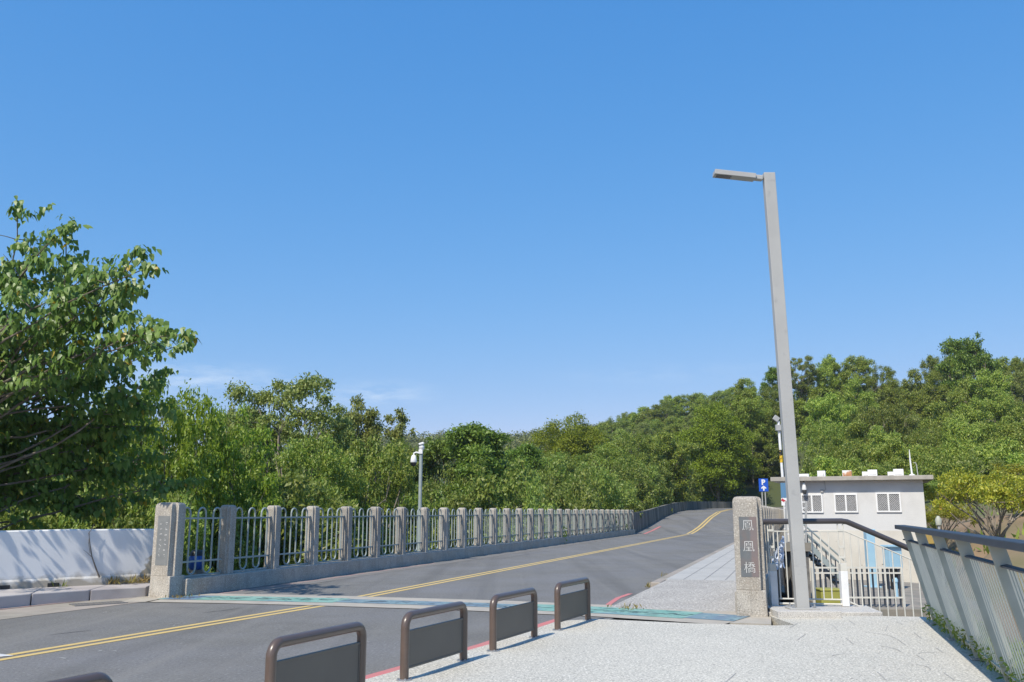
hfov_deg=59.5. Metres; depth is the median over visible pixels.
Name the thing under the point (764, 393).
spreading tree
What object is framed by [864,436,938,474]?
forest tree
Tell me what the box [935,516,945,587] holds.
garden lamp
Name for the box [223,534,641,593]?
gutter
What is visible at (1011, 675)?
shrub
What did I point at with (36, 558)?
parapet wall
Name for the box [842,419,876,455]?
forest tree
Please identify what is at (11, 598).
footway
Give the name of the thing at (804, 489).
wall lamp
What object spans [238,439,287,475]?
spreading tree
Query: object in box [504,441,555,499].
layered tree
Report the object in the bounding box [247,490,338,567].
bush
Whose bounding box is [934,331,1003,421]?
layered tree
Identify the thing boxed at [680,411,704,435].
open tree
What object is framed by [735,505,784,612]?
bridge railing
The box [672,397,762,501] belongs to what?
round tree
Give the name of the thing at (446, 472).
bush
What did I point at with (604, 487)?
bush
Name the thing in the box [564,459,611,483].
bush
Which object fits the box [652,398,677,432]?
spreading tree
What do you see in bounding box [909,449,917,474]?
roof mast
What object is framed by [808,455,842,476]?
forest tree
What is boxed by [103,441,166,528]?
bush
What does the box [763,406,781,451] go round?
spreading tree
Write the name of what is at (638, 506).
bush
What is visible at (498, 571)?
line
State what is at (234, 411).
open tree
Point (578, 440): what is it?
round tree
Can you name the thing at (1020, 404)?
spreading tree
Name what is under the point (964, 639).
shrub
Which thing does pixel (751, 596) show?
bridge pillar
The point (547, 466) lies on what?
bush
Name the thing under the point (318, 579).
faded red line
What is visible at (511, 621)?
hoop barrier
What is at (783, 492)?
hazard board
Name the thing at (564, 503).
bush
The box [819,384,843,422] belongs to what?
open tree
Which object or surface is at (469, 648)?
red edge line
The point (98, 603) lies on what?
drain grate
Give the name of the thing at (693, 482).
bush
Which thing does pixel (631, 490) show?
bush
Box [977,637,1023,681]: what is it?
shrub
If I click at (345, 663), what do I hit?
hoop barrier
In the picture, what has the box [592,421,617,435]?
forest tree
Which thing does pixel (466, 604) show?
joint cracks
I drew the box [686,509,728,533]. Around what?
line
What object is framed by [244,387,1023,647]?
ground
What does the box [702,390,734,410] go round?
spreading tree
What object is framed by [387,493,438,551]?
bush
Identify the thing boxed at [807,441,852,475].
spreading tree
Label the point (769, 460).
open tree
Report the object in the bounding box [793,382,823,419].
forest tree
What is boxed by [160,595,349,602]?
expansion joint
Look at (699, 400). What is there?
forest tree
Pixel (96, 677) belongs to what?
hoop barrier
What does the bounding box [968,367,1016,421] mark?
forest tree
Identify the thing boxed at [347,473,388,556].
bush
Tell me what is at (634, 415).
forest tree
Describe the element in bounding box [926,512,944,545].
bush
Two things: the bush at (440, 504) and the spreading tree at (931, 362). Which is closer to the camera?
the bush at (440, 504)
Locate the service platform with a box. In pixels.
[781,578,984,623]
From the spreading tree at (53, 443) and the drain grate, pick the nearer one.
the drain grate
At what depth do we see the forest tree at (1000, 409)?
96.39 m
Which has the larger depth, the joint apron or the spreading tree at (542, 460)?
the spreading tree at (542, 460)
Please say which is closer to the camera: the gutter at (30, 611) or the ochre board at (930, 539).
the gutter at (30, 611)
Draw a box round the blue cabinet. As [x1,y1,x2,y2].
[880,545,902,589]
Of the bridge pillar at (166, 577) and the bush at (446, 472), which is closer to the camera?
the bridge pillar at (166, 577)
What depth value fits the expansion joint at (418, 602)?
15.92 m
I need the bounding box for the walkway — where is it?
[365,615,1004,681]
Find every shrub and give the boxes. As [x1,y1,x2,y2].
[921,601,957,631]
[935,612,982,646]
[952,620,1017,665]
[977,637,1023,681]
[1008,661,1023,681]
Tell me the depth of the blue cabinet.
28.56 m
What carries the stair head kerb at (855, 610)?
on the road
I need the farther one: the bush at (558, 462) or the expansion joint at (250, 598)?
the bush at (558, 462)
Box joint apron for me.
[726,616,771,624]
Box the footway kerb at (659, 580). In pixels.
[650,542,733,586]
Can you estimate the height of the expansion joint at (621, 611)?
0.001 m
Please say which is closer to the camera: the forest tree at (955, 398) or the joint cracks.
the joint cracks
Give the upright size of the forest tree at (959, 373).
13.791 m
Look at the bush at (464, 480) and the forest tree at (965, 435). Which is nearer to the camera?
the bush at (464, 480)
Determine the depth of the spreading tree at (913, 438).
80.65 m
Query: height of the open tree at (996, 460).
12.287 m
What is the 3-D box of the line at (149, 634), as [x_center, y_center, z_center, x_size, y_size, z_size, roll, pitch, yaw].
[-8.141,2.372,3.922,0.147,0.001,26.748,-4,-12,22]
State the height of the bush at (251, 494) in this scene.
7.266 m
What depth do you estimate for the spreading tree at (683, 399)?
219.92 m
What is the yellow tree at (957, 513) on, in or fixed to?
on the ground
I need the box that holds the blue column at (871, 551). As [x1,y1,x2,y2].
[863,529,881,587]
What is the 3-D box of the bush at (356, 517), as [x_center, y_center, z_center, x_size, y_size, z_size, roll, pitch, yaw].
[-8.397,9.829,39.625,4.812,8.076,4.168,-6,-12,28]
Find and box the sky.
[0,0,1023,467]
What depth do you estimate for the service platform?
25.42 m
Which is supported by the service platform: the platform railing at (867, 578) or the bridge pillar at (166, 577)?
the platform railing at (867, 578)
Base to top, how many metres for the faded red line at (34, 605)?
0.001 m
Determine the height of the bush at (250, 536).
6.407 m
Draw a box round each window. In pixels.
[801,494,823,512]
[834,494,857,511]
[875,492,901,511]
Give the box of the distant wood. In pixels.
[310,420,632,472]
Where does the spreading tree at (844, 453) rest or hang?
on the ground
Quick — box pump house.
[770,475,933,582]
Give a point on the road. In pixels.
(234, 651)
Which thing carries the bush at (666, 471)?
on the ground
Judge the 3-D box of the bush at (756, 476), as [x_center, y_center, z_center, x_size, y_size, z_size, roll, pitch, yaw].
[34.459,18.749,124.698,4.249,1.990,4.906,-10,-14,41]
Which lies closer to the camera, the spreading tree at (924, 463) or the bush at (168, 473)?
the bush at (168, 473)
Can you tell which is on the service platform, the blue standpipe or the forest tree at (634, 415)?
the blue standpipe
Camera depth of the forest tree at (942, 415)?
98.92 m
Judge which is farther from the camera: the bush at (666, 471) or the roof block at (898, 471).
the bush at (666, 471)
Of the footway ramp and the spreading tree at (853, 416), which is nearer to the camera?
the footway ramp
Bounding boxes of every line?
[0,606,322,660]
[2,605,314,656]
[3,601,75,608]
[217,563,434,593]
[360,534,685,595]
[365,619,553,678]
[367,534,688,596]
[606,593,629,604]
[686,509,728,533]
[691,509,730,533]
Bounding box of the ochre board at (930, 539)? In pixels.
[925,534,933,551]
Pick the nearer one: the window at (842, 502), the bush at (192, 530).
the bush at (192, 530)
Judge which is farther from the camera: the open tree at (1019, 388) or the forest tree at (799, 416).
the forest tree at (799, 416)
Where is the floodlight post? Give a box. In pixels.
[772,415,783,476]
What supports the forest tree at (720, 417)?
on the ground
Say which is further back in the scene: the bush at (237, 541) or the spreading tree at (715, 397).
the spreading tree at (715, 397)
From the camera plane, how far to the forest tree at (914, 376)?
126.05 m
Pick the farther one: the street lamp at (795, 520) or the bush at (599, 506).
the bush at (599, 506)
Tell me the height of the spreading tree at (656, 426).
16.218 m
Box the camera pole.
[410,442,423,550]
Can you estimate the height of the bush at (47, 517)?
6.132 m
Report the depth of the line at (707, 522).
76.01 m
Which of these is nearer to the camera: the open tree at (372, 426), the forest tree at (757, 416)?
the open tree at (372, 426)
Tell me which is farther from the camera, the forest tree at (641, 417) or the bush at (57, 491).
the forest tree at (641, 417)
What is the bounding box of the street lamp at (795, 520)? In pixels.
[713,169,819,609]
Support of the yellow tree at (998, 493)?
on the ground
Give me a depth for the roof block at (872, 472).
34.39 m
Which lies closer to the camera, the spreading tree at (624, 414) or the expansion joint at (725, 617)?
the expansion joint at (725, 617)
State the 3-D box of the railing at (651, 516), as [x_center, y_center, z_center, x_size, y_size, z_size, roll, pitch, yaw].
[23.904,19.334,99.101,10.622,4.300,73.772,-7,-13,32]
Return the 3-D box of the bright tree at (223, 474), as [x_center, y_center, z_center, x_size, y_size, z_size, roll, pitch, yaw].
[-10.148,8.214,29.196,3.009,13.826,3.827,10,-15,-42]
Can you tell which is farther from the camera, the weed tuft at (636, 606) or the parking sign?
the parking sign
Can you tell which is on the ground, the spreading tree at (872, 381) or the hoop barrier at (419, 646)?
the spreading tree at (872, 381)
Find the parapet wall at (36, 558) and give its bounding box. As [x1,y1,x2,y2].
[0,529,153,589]
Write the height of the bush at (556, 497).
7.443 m
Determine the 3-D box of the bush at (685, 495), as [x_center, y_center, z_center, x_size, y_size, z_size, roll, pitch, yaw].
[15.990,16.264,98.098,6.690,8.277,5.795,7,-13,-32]
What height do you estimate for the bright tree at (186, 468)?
14.088 m
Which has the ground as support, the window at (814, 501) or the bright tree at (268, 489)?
the bright tree at (268, 489)
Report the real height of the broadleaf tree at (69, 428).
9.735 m
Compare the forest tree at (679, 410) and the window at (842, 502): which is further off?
the forest tree at (679, 410)
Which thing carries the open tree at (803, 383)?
on the ground
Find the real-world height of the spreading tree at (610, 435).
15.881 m
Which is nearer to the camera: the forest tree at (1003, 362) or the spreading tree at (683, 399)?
the forest tree at (1003, 362)
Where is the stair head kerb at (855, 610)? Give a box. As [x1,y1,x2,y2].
[768,605,882,615]
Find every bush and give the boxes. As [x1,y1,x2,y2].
[0,477,58,530]
[5,477,98,529]
[29,454,72,529]
[52,479,125,528]
[83,473,194,574]
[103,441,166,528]
[114,451,211,571]
[126,490,214,574]
[162,477,262,570]
[174,456,262,572]
[232,483,278,503]
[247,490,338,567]
[248,461,367,568]
[251,461,267,501]
[277,464,337,558]
[310,472,367,555]
[321,493,380,557]
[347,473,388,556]
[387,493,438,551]
[412,475,454,517]
[414,489,486,551]
[430,484,495,547]
[432,460,475,510]
[447,460,508,510]
[455,456,547,544]
[483,472,566,543]
[497,460,521,502]
[498,472,541,501]
[513,484,560,531]
[536,449,588,499]
[539,461,548,486]
[539,470,599,535]
[544,460,618,531]
[544,469,568,505]
[559,454,578,483]
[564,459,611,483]
[568,459,629,529]
[570,471,639,515]
[593,478,643,517]
[597,476,642,509]
[607,452,639,486]
[610,461,659,508]
[623,478,646,510]
[627,458,663,510]
[632,472,669,504]
[643,451,693,502]
[643,461,675,510]
[646,458,675,503]
[678,466,704,501]
[698,483,724,500]
[743,470,772,480]
[799,452,814,476]
[835,457,875,475]
[856,461,896,475]
[904,466,924,488]
[923,478,969,500]
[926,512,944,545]
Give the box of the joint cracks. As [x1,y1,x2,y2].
[184,596,693,615]
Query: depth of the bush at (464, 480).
62.00 m
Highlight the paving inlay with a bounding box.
[726,621,953,681]
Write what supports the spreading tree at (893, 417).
on the ground
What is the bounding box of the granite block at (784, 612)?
[768,607,841,617]
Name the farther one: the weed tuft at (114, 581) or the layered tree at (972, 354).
the layered tree at (972, 354)
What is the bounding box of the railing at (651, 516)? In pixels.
[629,501,732,531]
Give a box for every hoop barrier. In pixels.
[47,672,112,681]
[264,622,366,681]
[396,601,469,681]
[486,587,539,651]
[552,577,592,630]
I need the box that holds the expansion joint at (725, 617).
[685,613,748,620]
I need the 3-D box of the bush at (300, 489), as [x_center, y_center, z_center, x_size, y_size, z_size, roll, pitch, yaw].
[-7.786,8.070,32.045,5.138,7.411,5.595,8,-14,-37]
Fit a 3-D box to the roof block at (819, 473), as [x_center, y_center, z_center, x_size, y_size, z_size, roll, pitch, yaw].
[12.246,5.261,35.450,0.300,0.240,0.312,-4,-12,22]
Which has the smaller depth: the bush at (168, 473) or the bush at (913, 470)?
the bush at (168, 473)
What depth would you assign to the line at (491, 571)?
23.54 m
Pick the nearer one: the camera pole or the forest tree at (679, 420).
the camera pole
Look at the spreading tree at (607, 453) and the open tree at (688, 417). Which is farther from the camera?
the open tree at (688, 417)
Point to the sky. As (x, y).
(506, 215)
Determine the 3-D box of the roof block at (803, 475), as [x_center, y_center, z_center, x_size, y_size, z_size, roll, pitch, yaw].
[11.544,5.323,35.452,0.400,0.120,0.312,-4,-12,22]
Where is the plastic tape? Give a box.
[772,536,784,569]
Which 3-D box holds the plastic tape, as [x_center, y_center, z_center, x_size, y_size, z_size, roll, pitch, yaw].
[4.507,3.579,15.152,0.270,0.565,0.169,0,-11,0]
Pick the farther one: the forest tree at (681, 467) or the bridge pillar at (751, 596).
the forest tree at (681, 467)
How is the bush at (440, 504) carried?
on the ground
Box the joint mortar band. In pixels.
[123,593,749,623]
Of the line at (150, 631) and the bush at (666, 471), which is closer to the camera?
the line at (150, 631)
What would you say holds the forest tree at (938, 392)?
on the ground
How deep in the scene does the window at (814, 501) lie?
34.98 m
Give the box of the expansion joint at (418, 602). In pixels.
[336,599,517,607]
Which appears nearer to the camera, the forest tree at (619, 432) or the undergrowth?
the undergrowth
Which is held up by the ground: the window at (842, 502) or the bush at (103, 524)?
the bush at (103, 524)
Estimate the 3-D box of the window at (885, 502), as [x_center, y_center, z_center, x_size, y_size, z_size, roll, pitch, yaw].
[14.282,6.122,33.992,0.877,0.734,0.070,-4,-12,22]
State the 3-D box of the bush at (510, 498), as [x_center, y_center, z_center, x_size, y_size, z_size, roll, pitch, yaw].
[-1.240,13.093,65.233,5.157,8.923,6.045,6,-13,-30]
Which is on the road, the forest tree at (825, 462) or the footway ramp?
the footway ramp
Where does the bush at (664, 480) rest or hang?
on the ground
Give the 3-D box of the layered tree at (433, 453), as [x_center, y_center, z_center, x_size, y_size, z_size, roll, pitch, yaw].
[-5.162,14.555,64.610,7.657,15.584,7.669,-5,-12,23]
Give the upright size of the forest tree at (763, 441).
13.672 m
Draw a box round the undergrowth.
[927,497,1023,585]
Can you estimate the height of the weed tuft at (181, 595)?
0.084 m
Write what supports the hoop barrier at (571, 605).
on the walkway
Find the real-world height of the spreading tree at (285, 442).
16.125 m
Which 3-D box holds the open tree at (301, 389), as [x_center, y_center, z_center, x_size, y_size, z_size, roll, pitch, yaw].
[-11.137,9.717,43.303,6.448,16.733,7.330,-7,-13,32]
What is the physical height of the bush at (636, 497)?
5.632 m
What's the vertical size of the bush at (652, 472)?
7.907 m
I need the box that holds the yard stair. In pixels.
[775,501,849,602]
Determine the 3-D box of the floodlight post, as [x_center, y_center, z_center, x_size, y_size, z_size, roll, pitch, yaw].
[13.627,6.914,45.467,0.496,6.334,0.236,0,-11,0]
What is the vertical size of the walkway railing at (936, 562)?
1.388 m
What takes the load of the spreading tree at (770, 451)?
on the ground
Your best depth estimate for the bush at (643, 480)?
80.17 m
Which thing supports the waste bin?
on the lower yard
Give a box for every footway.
[0,583,149,608]
[666,544,735,580]
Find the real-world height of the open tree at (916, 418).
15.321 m
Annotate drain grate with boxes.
[69,601,127,605]
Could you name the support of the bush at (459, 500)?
on the ground
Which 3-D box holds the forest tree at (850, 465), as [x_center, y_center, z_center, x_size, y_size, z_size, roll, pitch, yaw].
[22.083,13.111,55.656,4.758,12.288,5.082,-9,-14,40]
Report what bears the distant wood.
on the ground
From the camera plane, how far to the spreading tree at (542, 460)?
78.61 m
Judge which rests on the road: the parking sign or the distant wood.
the parking sign
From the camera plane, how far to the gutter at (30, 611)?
15.02 m
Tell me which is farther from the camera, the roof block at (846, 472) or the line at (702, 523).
the line at (702, 523)
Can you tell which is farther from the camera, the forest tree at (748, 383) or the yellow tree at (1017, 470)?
the forest tree at (748, 383)
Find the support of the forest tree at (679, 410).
on the ground
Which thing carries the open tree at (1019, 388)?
on the ground
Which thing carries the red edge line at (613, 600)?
on the road
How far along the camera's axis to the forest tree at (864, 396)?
110.40 m
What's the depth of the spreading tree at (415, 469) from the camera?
74.05 m
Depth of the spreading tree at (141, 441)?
29.55 m
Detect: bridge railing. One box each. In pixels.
[182,505,634,595]
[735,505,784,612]
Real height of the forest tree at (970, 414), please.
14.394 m
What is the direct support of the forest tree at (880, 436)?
on the ground
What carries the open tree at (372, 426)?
on the ground
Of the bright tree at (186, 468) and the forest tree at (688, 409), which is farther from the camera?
the forest tree at (688, 409)
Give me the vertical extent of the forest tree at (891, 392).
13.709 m
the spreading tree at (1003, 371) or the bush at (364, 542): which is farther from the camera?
the spreading tree at (1003, 371)
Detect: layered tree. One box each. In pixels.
[402,436,472,505]
[422,421,540,535]
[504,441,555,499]
[758,366,796,407]
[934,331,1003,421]
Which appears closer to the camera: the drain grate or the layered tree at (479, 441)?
the drain grate
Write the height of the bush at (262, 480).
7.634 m
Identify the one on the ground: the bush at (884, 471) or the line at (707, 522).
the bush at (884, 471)
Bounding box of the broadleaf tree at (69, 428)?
[0,195,205,529]
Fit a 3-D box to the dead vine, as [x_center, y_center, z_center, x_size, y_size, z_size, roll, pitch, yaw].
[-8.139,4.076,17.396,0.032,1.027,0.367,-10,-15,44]
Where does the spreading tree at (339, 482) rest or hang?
on the ground
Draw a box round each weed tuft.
[105,576,124,584]
[119,574,137,583]
[135,573,149,582]
[165,593,199,598]
[607,603,649,609]
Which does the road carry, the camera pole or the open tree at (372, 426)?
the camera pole
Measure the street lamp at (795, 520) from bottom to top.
7.169 m
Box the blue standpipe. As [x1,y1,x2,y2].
[892,578,898,596]
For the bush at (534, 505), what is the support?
on the ground
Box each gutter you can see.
[0,597,137,619]
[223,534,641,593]
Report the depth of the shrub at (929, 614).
12.61 m
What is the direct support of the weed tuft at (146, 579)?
on the footway at (11, 598)
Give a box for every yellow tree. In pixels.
[923,467,1023,536]
[925,502,977,546]
[965,463,1023,511]
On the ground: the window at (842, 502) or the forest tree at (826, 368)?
the forest tree at (826, 368)
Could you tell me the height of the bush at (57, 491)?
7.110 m
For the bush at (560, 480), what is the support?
on the ground
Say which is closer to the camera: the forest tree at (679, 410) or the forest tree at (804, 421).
the forest tree at (804, 421)
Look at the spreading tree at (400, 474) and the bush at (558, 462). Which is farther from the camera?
the bush at (558, 462)
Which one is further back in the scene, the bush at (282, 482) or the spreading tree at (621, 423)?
the spreading tree at (621, 423)
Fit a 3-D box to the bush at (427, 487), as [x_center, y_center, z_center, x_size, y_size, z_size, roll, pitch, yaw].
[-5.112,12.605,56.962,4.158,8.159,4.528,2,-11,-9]
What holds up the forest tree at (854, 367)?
on the ground
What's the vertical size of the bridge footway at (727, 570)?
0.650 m
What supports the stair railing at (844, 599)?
on the stair head kerb at (855, 610)
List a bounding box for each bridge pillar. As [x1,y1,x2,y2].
[148,502,185,597]
[732,496,767,616]
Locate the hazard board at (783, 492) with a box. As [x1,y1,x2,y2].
[780,483,787,541]
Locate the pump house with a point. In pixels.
(884, 505)
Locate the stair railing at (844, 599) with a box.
[763,518,930,616]
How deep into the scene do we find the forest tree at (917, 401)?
115.72 m
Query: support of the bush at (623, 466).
on the ground
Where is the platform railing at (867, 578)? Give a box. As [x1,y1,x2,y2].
[811,567,905,606]
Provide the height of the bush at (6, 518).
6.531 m
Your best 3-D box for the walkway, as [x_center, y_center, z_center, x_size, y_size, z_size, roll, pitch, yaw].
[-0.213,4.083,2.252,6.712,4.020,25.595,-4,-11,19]
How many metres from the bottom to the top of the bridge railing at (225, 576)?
2.170 m
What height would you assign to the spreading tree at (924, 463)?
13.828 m
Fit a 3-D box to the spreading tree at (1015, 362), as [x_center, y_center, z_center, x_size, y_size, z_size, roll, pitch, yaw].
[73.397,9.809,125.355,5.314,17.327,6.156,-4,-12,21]
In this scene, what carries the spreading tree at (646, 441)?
on the ground
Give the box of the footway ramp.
[611,579,735,611]
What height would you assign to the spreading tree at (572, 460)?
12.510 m
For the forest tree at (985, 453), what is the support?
on the ground
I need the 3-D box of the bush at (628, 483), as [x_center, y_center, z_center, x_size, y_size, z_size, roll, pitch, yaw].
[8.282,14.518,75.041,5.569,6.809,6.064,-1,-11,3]
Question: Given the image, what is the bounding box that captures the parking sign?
[759,479,767,505]
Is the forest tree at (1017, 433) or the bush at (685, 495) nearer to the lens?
the forest tree at (1017, 433)
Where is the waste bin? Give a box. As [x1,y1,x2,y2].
[816,588,839,602]
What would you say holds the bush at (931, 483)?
on the ground
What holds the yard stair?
on the service platform
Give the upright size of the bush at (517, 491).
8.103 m
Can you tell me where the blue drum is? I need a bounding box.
[188,550,204,574]
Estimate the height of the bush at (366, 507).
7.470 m
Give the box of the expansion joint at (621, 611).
[538,604,702,617]
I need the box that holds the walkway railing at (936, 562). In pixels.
[894,525,1023,681]
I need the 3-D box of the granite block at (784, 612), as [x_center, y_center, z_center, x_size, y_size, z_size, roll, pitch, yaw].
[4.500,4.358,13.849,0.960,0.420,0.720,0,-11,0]
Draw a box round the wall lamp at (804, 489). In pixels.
[802,481,806,493]
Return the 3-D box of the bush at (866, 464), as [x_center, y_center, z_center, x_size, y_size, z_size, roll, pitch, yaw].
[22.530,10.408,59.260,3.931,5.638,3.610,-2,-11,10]
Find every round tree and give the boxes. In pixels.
[519,411,615,472]
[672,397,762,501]
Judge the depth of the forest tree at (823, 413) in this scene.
92.58 m
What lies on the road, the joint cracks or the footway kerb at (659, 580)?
the footway kerb at (659, 580)
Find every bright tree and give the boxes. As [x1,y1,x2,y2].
[103,367,228,574]
[162,378,264,570]
[199,398,287,569]
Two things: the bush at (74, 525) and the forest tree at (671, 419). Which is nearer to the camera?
the bush at (74, 525)
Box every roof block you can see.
[799,474,808,476]
[817,471,825,475]
[842,470,851,475]
[868,470,876,475]
[893,469,903,474]
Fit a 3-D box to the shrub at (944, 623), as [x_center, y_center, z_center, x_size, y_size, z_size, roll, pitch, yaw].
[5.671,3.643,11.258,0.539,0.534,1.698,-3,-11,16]
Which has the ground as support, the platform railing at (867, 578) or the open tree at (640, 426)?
the open tree at (640, 426)
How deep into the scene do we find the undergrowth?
37.66 m
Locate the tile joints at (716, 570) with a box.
[686,550,734,579]
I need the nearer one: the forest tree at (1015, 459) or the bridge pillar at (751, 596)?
the bridge pillar at (751, 596)
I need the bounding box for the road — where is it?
[0,507,783,681]
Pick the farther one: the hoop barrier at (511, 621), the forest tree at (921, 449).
the forest tree at (921, 449)
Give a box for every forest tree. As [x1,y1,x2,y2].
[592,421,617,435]
[611,428,630,443]
[625,406,647,428]
[634,404,666,429]
[636,430,704,498]
[660,394,686,422]
[662,416,681,445]
[662,416,694,442]
[682,392,705,414]
[689,393,720,423]
[702,409,734,431]
[719,386,736,407]
[728,377,758,470]
[729,388,775,487]
[734,377,757,397]
[742,408,774,480]
[775,395,814,435]
[779,408,811,437]
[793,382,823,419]
[802,391,857,452]
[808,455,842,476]
[814,353,846,403]
[830,355,879,398]
[833,454,886,475]
[837,376,879,434]
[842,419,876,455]
[858,422,925,462]
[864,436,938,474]
[867,455,934,493]
[869,376,906,432]
[891,388,932,436]
[898,368,926,410]
[913,444,943,497]
[917,400,954,443]
[920,371,952,429]
[926,417,982,458]
[931,437,991,491]
[938,354,975,380]
[941,397,998,446]
[945,374,990,418]
[962,437,1022,475]
[967,420,1002,449]
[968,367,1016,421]
[968,394,1023,444]
[987,413,1023,460]
[995,356,1023,394]
[1001,451,1023,475]
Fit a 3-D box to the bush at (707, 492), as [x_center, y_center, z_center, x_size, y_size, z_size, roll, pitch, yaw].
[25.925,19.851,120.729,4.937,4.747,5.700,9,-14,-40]
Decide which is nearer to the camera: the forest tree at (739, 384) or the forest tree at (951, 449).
the forest tree at (951, 449)
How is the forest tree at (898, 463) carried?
on the ground
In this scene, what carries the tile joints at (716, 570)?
on the bridge footway at (727, 570)
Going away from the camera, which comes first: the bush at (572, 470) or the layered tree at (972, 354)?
the bush at (572, 470)
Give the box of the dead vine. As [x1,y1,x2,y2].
[85,525,99,577]
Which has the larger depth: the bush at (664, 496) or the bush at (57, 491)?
the bush at (664, 496)
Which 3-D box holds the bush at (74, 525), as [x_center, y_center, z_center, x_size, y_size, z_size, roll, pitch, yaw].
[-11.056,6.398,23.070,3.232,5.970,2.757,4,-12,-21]
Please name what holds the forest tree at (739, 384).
on the ground
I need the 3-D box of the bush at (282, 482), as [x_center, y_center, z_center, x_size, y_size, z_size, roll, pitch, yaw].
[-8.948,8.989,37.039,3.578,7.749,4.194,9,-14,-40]
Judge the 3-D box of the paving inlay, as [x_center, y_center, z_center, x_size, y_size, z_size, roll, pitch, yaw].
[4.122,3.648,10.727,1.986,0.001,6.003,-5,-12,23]
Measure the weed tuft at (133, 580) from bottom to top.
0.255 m
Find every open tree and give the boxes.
[210,406,260,474]
[215,370,357,493]
[321,394,418,508]
[628,422,655,437]
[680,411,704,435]
[744,444,798,481]
[777,355,820,400]
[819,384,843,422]
[882,409,932,455]
[964,449,1005,475]
[996,369,1023,420]
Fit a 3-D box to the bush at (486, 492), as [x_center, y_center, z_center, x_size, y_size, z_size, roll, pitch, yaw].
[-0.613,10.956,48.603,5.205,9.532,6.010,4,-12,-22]
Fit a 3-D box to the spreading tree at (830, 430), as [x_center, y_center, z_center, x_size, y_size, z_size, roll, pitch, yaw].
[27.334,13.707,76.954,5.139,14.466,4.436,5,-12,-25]
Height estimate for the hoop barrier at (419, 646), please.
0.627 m
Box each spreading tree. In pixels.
[17,434,84,477]
[54,386,198,525]
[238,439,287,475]
[268,430,370,541]
[269,422,326,469]
[338,432,438,556]
[381,440,441,489]
[499,445,553,486]
[535,451,575,479]
[573,442,640,502]
[596,428,621,444]
[602,417,637,442]
[604,430,663,476]
[615,411,631,429]
[644,418,665,434]
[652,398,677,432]
[675,392,696,418]
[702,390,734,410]
[736,422,782,478]
[757,384,795,425]
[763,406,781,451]
[798,418,853,473]
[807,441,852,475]
[829,439,899,467]
[840,398,871,442]
[859,401,917,447]
[864,362,899,414]
[905,423,953,466]
[913,450,991,500]
[919,354,958,398]
[971,352,1006,395]
[997,400,1023,431]
[1010,356,1023,399]
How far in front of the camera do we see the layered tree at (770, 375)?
132.69 m
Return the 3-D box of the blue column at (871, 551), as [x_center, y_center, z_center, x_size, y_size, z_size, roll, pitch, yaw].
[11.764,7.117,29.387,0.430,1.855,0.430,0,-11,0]
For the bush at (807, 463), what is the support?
on the ground
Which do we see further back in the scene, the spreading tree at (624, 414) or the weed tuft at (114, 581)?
the spreading tree at (624, 414)
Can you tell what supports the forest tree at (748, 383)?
on the ground
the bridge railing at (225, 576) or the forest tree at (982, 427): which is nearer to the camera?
the bridge railing at (225, 576)
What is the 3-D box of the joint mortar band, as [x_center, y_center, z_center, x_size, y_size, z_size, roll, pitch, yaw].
[-1.745,4.588,15.592,11.673,0.001,2.405,-3,-11,18]
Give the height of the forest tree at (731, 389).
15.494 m

